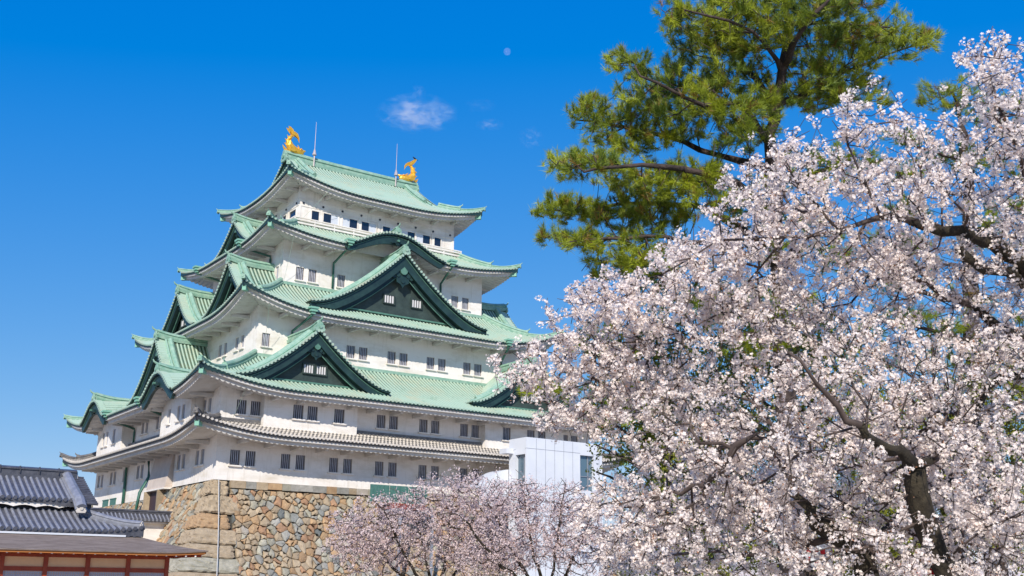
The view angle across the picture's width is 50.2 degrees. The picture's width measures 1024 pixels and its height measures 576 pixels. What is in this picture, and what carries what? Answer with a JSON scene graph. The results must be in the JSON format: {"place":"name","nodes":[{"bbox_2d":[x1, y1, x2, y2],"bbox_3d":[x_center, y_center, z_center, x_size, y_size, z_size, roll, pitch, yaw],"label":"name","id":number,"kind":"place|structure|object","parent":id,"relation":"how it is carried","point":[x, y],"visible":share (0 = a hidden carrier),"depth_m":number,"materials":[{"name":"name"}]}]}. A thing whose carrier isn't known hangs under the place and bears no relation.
{"place":"outdoors","nodes":[
{"label":"outdoors","id":0,"kind":"place"},
{"bbox_2d":[0,464,208,575],"bbox_3d":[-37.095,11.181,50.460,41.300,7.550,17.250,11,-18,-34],"label":"palace building","id":1,"kind":"structure","parent":0,"point":[52,523],"depth_m":54.34,"materials":[{"name":"grey tile"}]},
{"bbox_2d":[0,0,1023,575],"label":"sky","id":2,"kind":"structure","parent":0,"point":[126,125],"materials":[{"name":"blue"}]},
{"bbox_2d":[469,437,602,575],"bbox_3d":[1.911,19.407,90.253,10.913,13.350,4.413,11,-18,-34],"label":"lift tower","id":3,"kind":"structure","parent":0,"point":[542,461],"depth_m":89.62,"materials":[{"name":"grey metal"}]},
{"bbox_2d":[518,454,524,507],"bbox_3d":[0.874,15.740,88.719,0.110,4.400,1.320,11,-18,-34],"label":"window","id":4,"kind":"structure","parent":3,"relation":"in","point":[521,458],"depth_m":89.18,"materials":[{"name":"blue glass"}]},
{"bbox_2d":[580,456,591,490],"bbox_3d":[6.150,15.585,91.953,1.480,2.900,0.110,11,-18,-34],"label":"window","id":5,"kind":"structure","parent":3,"relation":"in","point":[584,460],"depth_m":92.01,"materials":[{"name":"blue glass"}]},
{"bbox_2d":[580,498,591,534],"bbox_3d":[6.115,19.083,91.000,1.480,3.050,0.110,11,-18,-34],"label":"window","id":6,"kind":"structure","parent":3,"relation":"in","point":[580,498],"depth_m":91.07,"materials":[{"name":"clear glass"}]},
{"label":"ground","id":7,"kind":"structure","parent":0,"visible":0},
{"bbox_2d":[91,507,172,540],"bbox_3d":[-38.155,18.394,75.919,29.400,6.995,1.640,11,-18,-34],"label":"plaster wall","id":8,"kind":"structure","parent":7,"relation":"on","point":[155,522],"depth_m":83.29,"materials":[{"name":"tile"}]},
{"bbox_2d":[91,479,633,575],"bbox_3d":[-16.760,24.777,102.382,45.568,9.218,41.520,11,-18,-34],"label":"stone base","id":9,"kind":"object","parent":7,"relation":"on","point":[238,528],"visible":0.33,"depth_m":81.94,"materials":[{"name":"grey stone"}]},
{"bbox_2d":[149,491,156,509],"bbox_3d":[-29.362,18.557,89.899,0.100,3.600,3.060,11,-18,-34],"label":"door","id":10,"kind":"structure","parent":9,"relation":"in","point":[152,503],"depth_m":90.70,"materials":[{"name":"brown"}]},
{"bbox_2d":[59,122,632,509],"bbox_3d":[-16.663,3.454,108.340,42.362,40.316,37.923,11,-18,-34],"label":"castle keep","id":11,"kind":"structure","parent":9,"relation":"on","point":[342,326],"depth_m":95.84,"materials":[{"name":"white paint"}]},
{"bbox_2d":[174,455,180,471],"bbox_3d":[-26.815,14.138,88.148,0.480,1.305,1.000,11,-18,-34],"label":"window","id":12,"kind":"structure","parent":11,"relation":"in","point":[179,455],"depth_m":88.21,"materials":[{"name":"black"}]},
{"bbox_2d":[179,454,185,470],"bbox_3d":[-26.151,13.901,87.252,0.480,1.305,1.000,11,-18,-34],"label":"window","id":13,"kind":"structure","parent":11,"relation":"in","point":[183,468],"depth_m":87.25,"materials":[{"name":"black"}]},
{"bbox_2d":[192,451,198,467],"bbox_3d":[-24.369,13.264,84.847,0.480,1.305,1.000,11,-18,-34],"label":"window","id":14,"kind":"structure","parent":11,"relation":"in","point":[198,451],"depth_m":84.86,"materials":[{"name":"black"}]},
{"bbox_2d":[197,449,204,466],"bbox_3d":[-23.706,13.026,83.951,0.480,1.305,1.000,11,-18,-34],"label":"window","id":15,"kind":"structure","parent":11,"relation":"in","point":[202,464],"depth_m":84.02,"materials":[{"name":"black"}]},
{"bbox_2d":[228,450,241,466],"bbox_3d":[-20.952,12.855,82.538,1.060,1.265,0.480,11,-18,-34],"label":"window","id":16,"kind":"structure","parent":11,"relation":"in","point":[234,454],"depth_m":82.60,"materials":[{"name":"black"}]},
{"bbox_2d":[234,399,248,415],"bbox_3d":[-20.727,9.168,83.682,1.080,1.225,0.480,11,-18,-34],"label":"window","id":17,"kind":"structure","parent":11,"relation":"in","point":[241,409],"depth_m":83.76,"materials":[{"name":"black"}]},
{"bbox_2d":[243,451,256,467],"bbox_3d":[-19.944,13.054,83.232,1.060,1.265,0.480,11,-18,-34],"label":"window","id":18,"kind":"structure","parent":11,"relation":"in","point":[250,455],"depth_m":83.31,"materials":[{"name":"black metal"}]},
{"bbox_2d":[249,401,260,416],"bbox_3d":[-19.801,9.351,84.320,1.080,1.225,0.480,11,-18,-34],"label":"window","id":19,"kind":"structure","parent":11,"relation":"in","point":[255,406],"depth_m":84.39,"materials":[{"name":"black"}]},
{"bbox_2d":[260,333,271,347],"bbox_3d":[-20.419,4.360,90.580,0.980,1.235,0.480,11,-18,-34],"label":"window","id":20,"kind":"structure","parent":11,"relation":"in","point":[265,341],"depth_m":90.63,"materials":[{"name":"black"}]},
{"bbox_2d":[279,454,291,470],"bbox_3d":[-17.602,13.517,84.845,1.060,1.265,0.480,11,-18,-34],"label":"window","id":21,"kind":"structure","parent":11,"relation":"in","point":[285,458],"depth_m":84.92,"materials":[{"name":"black"}]},
{"bbox_2d":[289,208,296,218],"bbox_3d":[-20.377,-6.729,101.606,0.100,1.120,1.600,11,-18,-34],"label":"window","id":22,"kind":"structure","parent":11,"relation":"in","point":[292,213],"depth_m":101.63,"materials":[{"name":"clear glass"}]},
{"bbox_2d":[291,405,305,420],"bbox_3d":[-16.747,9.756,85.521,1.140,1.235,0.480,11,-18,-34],"label":"window","id":23,"kind":"structure","parent":11,"relation":"in","point":[298,409],"depth_m":85.59,"materials":[{"name":"black"}]},
{"bbox_2d":[294,267,305,281],"bbox_3d":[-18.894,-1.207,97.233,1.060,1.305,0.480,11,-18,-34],"label":"window","id":24,"kind":"structure","parent":11,"relation":"in","point":[299,271],"depth_m":97.28,"materials":[{"name":"black"}]},
{"bbox_2d":[294,455,306,471],"bbox_3d":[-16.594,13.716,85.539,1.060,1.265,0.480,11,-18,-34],"label":"window","id":25,"kind":"structure","parent":11,"relation":"in","point":[299,458],"depth_m":85.60,"materials":[{"name":"black metal"}]},
{"bbox_2d":[307,269,317,284],"bbox_3d":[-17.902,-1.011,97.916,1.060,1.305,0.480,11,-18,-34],"label":"window","id":26,"kind":"structure","parent":11,"relation":"in","point":[312,273],"depth_m":97.97,"materials":[{"name":"black"}]},
{"bbox_2d":[306,406,319,422],"bbox_3d":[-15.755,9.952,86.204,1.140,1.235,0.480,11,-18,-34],"label":"window","id":27,"kind":"structure","parent":11,"relation":"in","point":[312,411],"depth_m":86.27,"materials":[{"name":"black"}]},
{"bbox_2d":[310,209,319,222],"bbox_3d":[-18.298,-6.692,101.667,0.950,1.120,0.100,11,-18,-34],"label":"window","id":28,"kind":"structure","parent":11,"relation":"in","point":[315,215],"depth_m":101.70,"materials":[{"name":"blue glass"}]},
{"bbox_2d":[322,212,339,226],"bbox_3d":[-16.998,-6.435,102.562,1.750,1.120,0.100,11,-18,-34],"label":"window","id":29,"kind":"structure","parent":11,"relation":"in","point":[326,217],"depth_m":102.57,"materials":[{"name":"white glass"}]},
{"bbox_2d":[327,458,339,473],"bbox_3d":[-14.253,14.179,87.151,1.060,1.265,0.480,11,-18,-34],"label":"window","id":30,"kind":"structure","parent":11,"relation":"in","point":[333,461],"depth_m":87.20,"materials":[{"name":"black"}]},
{"bbox_2d":[332,409,346,424],"bbox_3d":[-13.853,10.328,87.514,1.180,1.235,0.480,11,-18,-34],"label":"window","id":31,"kind":"structure","parent":11,"relation":"in","point":[339,414],"depth_m":87.59,"materials":[{"name":"black"}]},
{"bbox_2d":[336,275,344,288],"bbox_3d":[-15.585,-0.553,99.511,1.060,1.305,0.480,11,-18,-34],"label":"window","id":32,"kind":"structure","parent":11,"relation":"in","point":[340,280],"depth_m":99.59,"materials":[{"name":"black"}]},
{"bbox_2d":[341,459,353,474],"bbox_3d":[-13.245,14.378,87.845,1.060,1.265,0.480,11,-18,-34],"label":"window","id":33,"kind":"structure","parent":11,"relation":"in","point":[347,462],"depth_m":87.91,"materials":[{"name":"black"}]},
{"bbox_2d":[342,216,358,230],"bbox_3d":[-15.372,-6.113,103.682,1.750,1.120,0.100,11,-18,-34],"label":"window","id":34,"kind":"structure","parent":11,"relation":"in","point":[346,221],"depth_m":103.71,"materials":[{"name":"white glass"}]},
{"bbox_2d":[345,345,356,359],"bbox_3d":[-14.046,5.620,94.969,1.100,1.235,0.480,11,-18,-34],"label":"window","id":35,"kind":"structure","parent":11,"relation":"in","point":[350,349],"depth_m":95.03,"materials":[{"name":"black"}]},
{"bbox_2d":[357,347,368,361],"bbox_3d":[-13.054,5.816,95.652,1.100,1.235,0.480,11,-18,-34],"label":"window","id":36,"kind":"structure","parent":11,"relation":"in","point":[362,351],"depth_m":95.73,"materials":[{"name":"black"}]},
{"bbox_2d":[360,220,376,233],"bbox_3d":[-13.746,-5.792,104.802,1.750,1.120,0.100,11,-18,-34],"label":"window","id":37,"kind":"structure","parent":11,"relation":"in","point":[367,226],"depth_m":104.83,"materials":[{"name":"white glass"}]},
{"bbox_2d":[373,461,385,477],"bbox_3d":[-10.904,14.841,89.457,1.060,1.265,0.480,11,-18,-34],"label":"window","id":38,"kind":"structure","parent":11,"relation":"in","point":[378,465],"depth_m":89.51,"materials":[{"name":"black"}]},
{"bbox_2d":[375,415,387,429],"bbox_3d":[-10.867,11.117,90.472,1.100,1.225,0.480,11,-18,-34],"label":"window","id":39,"kind":"structure","parent":11,"relation":"in","point":[380,418],"depth_m":90.54,"materials":[{"name":"black"}]},
{"bbox_2d":[381,225,394,232],"bbox_3d":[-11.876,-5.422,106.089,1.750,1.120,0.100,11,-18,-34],"label":"window","id":40,"kind":"structure","parent":11,"relation":"in","point":[384,228],"depth_m":105.97,"materials":[{"name":"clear glass"}]},
{"bbox_2d":[386,351,397,365],"bbox_3d":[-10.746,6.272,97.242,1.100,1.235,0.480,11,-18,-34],"label":"window","id":41,"kind":"structure","parent":11,"relation":"in","point":[391,355],"depth_m":97.28,"materials":[{"name":"black"}]},
{"bbox_2d":[387,462,398,477],"bbox_3d":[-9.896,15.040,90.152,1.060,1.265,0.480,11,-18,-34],"label":"window","id":42,"kind":"structure","parent":11,"relation":"in","point":[392,466],"depth_m":90.21,"materials":[{"name":"black metal"}]},
{"bbox_2d":[388,416,399,430],"bbox_3d":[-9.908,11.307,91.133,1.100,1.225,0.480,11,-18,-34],"label":"window","id":43,"kind":"structure","parent":11,"relation":"in","point":[392,420],"depth_m":91.19,"materials":[{"name":"black"}]},
{"bbox_2d":[398,353,409,367],"bbox_3d":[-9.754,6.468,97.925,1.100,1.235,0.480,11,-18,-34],"label":"window","id":44,"kind":"structure","parent":11,"relation":"in","point":[403,357],"depth_m":97.97,"materials":[{"name":"black"}]},
{"bbox_2d":[401,229,415,238],"bbox_3d":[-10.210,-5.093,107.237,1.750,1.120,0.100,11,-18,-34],"label":"window","id":45,"kind":"structure","parent":11,"relation":"in","point":[410,233],"depth_m":107.46,"materials":[{"name":"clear glass"}]},
{"bbox_2d":[417,465,428,480],"bbox_3d":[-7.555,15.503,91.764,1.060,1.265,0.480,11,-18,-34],"label":"window","id":46,"kind":"structure","parent":11,"relation":"in","point":[422,468],"depth_m":91.86,"materials":[{"name":"black metal"}]},
{"bbox_2d":[416,232,430,245],"bbox_3d":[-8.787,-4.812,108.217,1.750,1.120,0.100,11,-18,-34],"label":"window","id":47,"kind":"structure","parent":11,"relation":"in","point":[423,238],"depth_m":108.29,"materials":[{"name":"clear glass"}]},
{"bbox_2d":[418,419,429,433],"bbox_3d":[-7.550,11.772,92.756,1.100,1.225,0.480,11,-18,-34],"label":"window","id":48,"kind":"structure","parent":11,"relation":"in","point":[422,423],"depth_m":92.83,"materials":[{"name":"black"}]},
{"bbox_2d":[425,357,435,370],"bbox_3d":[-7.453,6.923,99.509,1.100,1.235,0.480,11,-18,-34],"label":"window","id":49,"kind":"structure","parent":11,"relation":"in","point":[430,361],"depth_m":99.58,"materials":[{"name":"black"}]},
{"bbox_2d":[430,466,440,481],"bbox_3d":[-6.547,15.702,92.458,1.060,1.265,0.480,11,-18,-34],"label":"window","id":50,"kind":"structure","parent":11,"relation":"in","point":[433,468],"depth_m":92.51,"materials":[{"name":"black"}]},
{"bbox_2d":[430,421,441,435],"bbox_3d":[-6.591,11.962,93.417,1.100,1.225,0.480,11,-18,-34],"label":"window","id":51,"kind":"structure","parent":11,"relation":"in","point":[434,424],"depth_m":93.51,"materials":[{"name":"black"}]},
{"bbox_2d":[433,236,441,248],"bbox_3d":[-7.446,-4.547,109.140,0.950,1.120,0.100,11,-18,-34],"label":"window","id":52,"kind":"structure","parent":11,"relation":"in","point":[437,241],"depth_m":109.19,"materials":[{"name":"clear glass"}]},
{"bbox_2d":[437,359,447,372],"bbox_3d":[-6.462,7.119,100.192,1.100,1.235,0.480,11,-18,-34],"label":"window","id":53,"kind":"structure","parent":11,"relation":"in","point":[441,362],"depth_m":100.25,"materials":[{"name":"black"}]},
{"bbox_2d":[451,296,459,309],"bbox_3d":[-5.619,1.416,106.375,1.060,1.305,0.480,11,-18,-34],"label":"window","id":54,"kind":"structure","parent":11,"relation":"in","point":[453,298],"depth_m":106.45,"materials":[{"name":"black"}]},
{"bbox_2d":[459,468,469,483],"bbox_3d":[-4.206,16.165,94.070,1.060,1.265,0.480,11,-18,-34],"label":"window","id":55,"kind":"structure","parent":11,"relation":"in","point":[463,472],"depth_m":94.17,"materials":[{"name":"black"}]},
{"bbox_2d":[459,424,469,437],"bbox_3d":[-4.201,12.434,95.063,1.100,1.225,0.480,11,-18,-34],"label":"window","id":56,"kind":"structure","parent":11,"relation":"in","point":[463,427],"depth_m":95.10,"materials":[{"name":"black"}]},
{"bbox_2d":[461,298,470,311],"bbox_3d":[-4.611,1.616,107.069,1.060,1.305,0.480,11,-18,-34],"label":"window","id":57,"kind":"structure","parent":11,"relation":"in","point":[464,301],"depth_m":107.13,"materials":[{"name":"black"}]},
{"bbox_2d":[462,362,472,375],"bbox_3d":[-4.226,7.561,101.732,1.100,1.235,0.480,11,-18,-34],"label":"window","id":58,"kind":"structure","parent":11,"relation":"in","point":[466,366],"depth_m":101.77,"materials":[{"name":"black"}]},
{"bbox_2d":[470,425,480,438],"bbox_3d":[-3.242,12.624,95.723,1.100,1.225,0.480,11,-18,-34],"label":"window","id":59,"kind":"structure","parent":11,"relation":"in","point":[475,428],"depth_m":95.80,"materials":[{"name":"black"}]},
{"bbox_2d":[473,364,483,377],"bbox_3d":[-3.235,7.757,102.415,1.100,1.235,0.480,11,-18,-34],"label":"window","id":60,"kind":"structure","parent":11,"relation":"in","point":[477,368],"depth_m":102.45,"materials":[{"name":"black"}]},
{"bbox_2d":[501,427,509,441],"bbox_3d":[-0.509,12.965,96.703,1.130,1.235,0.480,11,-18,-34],"label":"window","id":61,"kind":"structure","parent":11,"relation":"in","point":[506,431],"depth_m":96.81,"materials":[{"name":"black"}]},
{"bbox_2d":[527,430,533,437],"bbox_3d":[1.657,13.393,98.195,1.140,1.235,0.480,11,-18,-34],"label":"window","id":62,"kind":"structure","parent":11,"relation":"in","point":[530,433],"depth_m":98.38,"materials":[{"name":"black"}]},
{"bbox_2d":[538,431,544,438],"bbox_3d":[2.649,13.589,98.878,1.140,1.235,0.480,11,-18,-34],"label":"window","id":63,"kind":"structure","parent":11,"relation":"in","point":[542,436],"depth_m":99.08,"materials":[{"name":"black"}]},
{"bbox_2d":[571,436,576,441],"bbox_3d":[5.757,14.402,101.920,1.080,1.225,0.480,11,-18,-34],"label":"window","id":64,"kind":"structure","parent":11,"relation":"in","point":[574,438],"depth_m":102.10,"materials":[{"name":"black"}]},
{"bbox_2d":[370,484,433,575],"bbox_3d":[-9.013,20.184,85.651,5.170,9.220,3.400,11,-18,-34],"label":"green platform","id":65,"kind":"structure","parent":7,"relation":"on","point":[374,488],"depth_m":86.10,"materials":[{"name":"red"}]},
{"bbox_2d":[316,465,546,575],"bbox_3d":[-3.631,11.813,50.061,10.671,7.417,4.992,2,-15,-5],"label":"cherry tree","id":66,"kind":"object","parent":7,"relation":"on","point":[384,544],"visible":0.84,"depth_m":49.64,"materials":[{"name":"pink plant"}]},
{"bbox_2d":[438,469,629,575],"bbox_3d":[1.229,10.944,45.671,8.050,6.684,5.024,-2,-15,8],"label":"cherry tree","id":67,"kind":"object","parent":7,"relation":"on","point":[529,530],"visible":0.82,"depth_m":45.65,"materials":[{"name":"pink plant"}]},
{"bbox_2d":[583,310,776,575],"bbox_3d":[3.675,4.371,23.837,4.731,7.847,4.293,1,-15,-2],"label":"cherry tree","id":68,"kind":"object","parent":7,"relation":"on","point":[651,436],"visible":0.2,"depth_m":23.52,"materials":[{"name":"pink plant"}]},
{"bbox_2d":[516,0,946,575],"bbox_3d":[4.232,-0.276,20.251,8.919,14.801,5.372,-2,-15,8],"label":"pine tree","id":69,"kind":"object","parent":7,"relation":"on","point":[714,81],"visible":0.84,"depth_m":20.67,"materials":[{"name":"green plant"}]},
{"bbox_2d":[486,26,1023,448],"bbox_3d":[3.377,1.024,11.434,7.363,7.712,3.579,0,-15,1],"label":"cherry tree","id":70,"kind":"object","parent":7,"relation":"on","point":[996,244],"visible":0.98,"depth_m":11.63,"materials":[{"name":"pink plant"}]},
{"bbox_2d":[565,291,1023,575],"bbox_3d":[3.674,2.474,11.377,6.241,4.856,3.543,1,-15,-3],"label":"cherry tree","id":71,"kind":"object","parent":7,"relation":"on","point":[919,473],"visible":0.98,"depth_m":11.10,"materials":[{"name":"pink plant"}]},
{"bbox_2d":[574,354,1023,575],"bbox_3d":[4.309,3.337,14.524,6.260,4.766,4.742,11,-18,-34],"label":"cherry tree","id":72,"kind":"object","parent":7,"relation":"on","point":[809,508],"visible":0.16,"depth_m":14.23,"materials":[{"name":"pink plant"}]},
{"bbox_2d":[789,543,833,575],"bbox_3d":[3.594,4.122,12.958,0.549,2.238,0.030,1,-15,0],"label":"banner","id":73,"kind":"object","parent":7,"relation":"on","point":[823,552],"visible":0.16,"depth_m":13.19,"materials":[{"name":"red paint"}]},
{"bbox_2d":[685,287,941,575],"bbox_3d":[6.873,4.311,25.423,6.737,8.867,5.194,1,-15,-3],"label":"cherry tree","id":74,"kind":"object","parent":7,"relation":"on","point":[852,473],"visible":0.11,"depth_m":25.08,"materials":[{"name":"pink plant"}]},
{"bbox_2d":[801,70,1023,575],"bbox_3d":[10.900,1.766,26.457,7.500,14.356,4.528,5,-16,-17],"label":"cherry tree","id":75,"kind":"object","parent":7,"relation":"on","point":[946,105],"visible":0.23,"depth_m":26.63,"materials":[{"name":"pink plant"}]},
{"bbox_2d":[834,324,1023,575],"bbox_3d":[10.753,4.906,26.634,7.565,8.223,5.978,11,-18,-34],"label":"cherry tree","id":76,"kind":"object","parent":7,"relation":"on","point":[951,417],"visible":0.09,"depth_m":26.01,"materials":[{"name":"pink plant"}]}
]}

